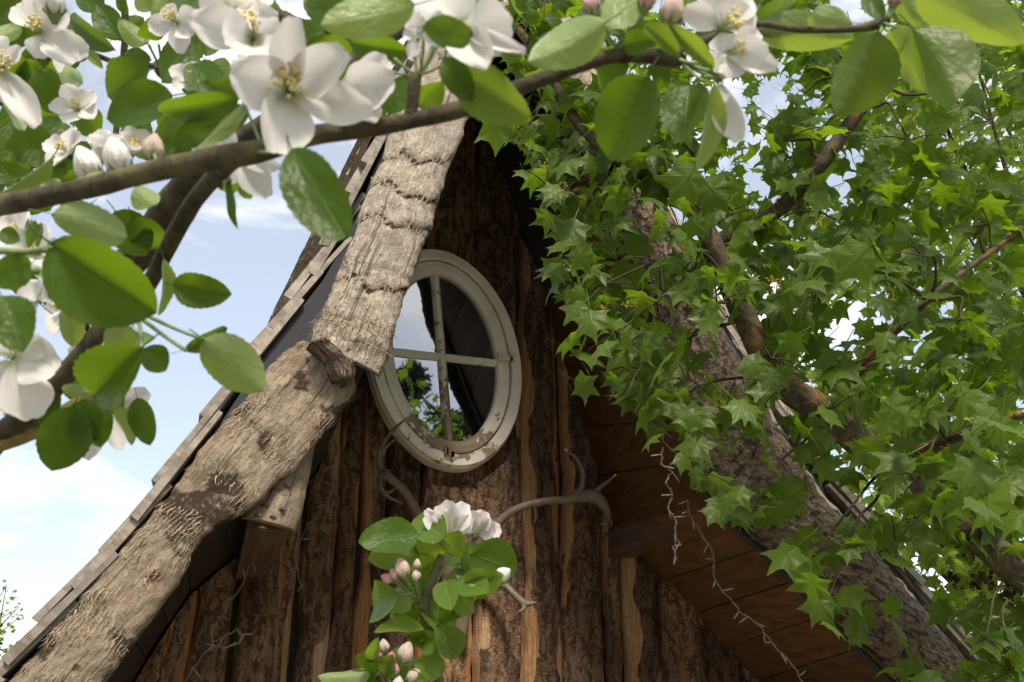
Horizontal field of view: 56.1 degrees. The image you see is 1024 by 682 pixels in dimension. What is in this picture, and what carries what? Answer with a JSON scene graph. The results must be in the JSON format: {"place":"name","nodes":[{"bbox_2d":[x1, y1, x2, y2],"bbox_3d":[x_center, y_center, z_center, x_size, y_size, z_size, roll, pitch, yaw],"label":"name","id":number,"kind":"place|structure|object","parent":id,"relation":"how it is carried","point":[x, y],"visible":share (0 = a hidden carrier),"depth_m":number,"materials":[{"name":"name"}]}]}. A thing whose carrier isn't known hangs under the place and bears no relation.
{"place":"outdoors","nodes":[
{"label":"outdoors","id":0,"kind":"place"},
{"bbox_2d":[0,0,995,681],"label":"timber house","id":1,"kind":"structure","parent":0,"point":[416,296],"depth_m":3.94,"materials":[{"name":"brown wood"}]},
{"bbox_2d":[183,561,255,681],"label":"bare climbing vine","id":2,"kind":"object","parent":1,"relation":"hanging from","point":[212,640],"visible":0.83,"depth_m":3.31,"materials":[{"name":"bark"}]},
{"bbox_2d":[295,439,333,591],"bbox_3d":[-0.829,0.655,4.050,0.113,0.776,0.124,-3,-22,8],"label":"bare climbing vine","id":3,"kind":"object","parent":1,"relation":"hanging from","point":[297,566],"visible":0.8,"depth_m":4.04,"materials":[{"name":"bark"}]},
{"bbox_2d":[366,249,521,472],"bbox_3d":[-0.317,0.075,4.483,0.740,1.067,0.150,7,-23,-16],"label":"window","id":4,"kind":"structure","parent":1,"relation":"in","point":[456,376],"depth_m":4.46,"materials":[{"name":"paint"}]},
{"bbox_2d":[375,417,616,636],"bbox_3d":[-0.085,0.822,4.132,1.069,0.890,0.371,7,-23,-16],"label":"antler trophy","id":5,"kind":"object","parent":1,"relation":"attached to","point":[595,496],"visible":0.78,"depth_m":4.09,"materials":[{"name":"grey"}]},
{"bbox_2d":[651,447,684,564],"bbox_3d":[0.555,0.575,3.372,0.108,0.420,0.058,14,-26,-30],"label":"string light","id":6,"kind":"object","parent":1,"relation":"hanging from","point":[675,534],"visible":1,"depth_m":3.38,"materials":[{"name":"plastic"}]},
{"bbox_2d":[678,499,805,681],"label":"string light","id":7,"kind":"object","parent":1,"relation":"hanging from","point":[722,590],"visible":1,"depth_m":3.31,"materials":[{"name":"plastic"}]},
{"bbox_2d":[0,0,1023,669],"label":"sky","id":8,"kind":"structure","parent":0,"point":[53,523],"materials":[{"name":"blue"}]},
{"label":"ground","id":9,"kind":"structure","parent":0,"visible":0},
{"bbox_2d":[0,579,23,655],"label":"thin tree","id":10,"kind":"object","parent":9,"relation":"on","point":[3,631],"visible":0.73,"depth_m":10.84,"materials":[{"name":"green plant"}]},
{"bbox_2d":[318,500,516,681],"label":"apple shoot","id":11,"kind":"object","parent":9,"relation":"on","point":[487,567],"visible":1,"depth_m":0.97,"materials":[{"name":"green plant"}]},
{"bbox_2d":[0,0,1023,470],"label":"apple tree","id":12,"kind":"object","parent":9,"relation":"on","point":[330,64],"visible":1,"depth_m":0.46,"materials":[{"name":"green plant"}]},
{"bbox_2d":[474,0,1023,681],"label":"maple tree","id":13,"kind":"object","parent":9,"relation":"on","point":[972,500],"visible":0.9,"depth_m":2.44,"materials":[{"name":"green plant"}]},
{"bbox_2d":[788,358,1023,636],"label":"yellow green tree","id":14,"kind":"object","parent":9,"relation":"on","point":[980,573],"visible":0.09,"depth_m":8.89,"materials":[{"name":"plant"}]},
{"bbox_2d":[852,2,1023,444],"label":"tall tree","id":15,"kind":"object","parent":9,"relation":"on","point":[952,145],"visible":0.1,"depth_m":11.79,"materials":[{"name":"green plant"}]}
]}

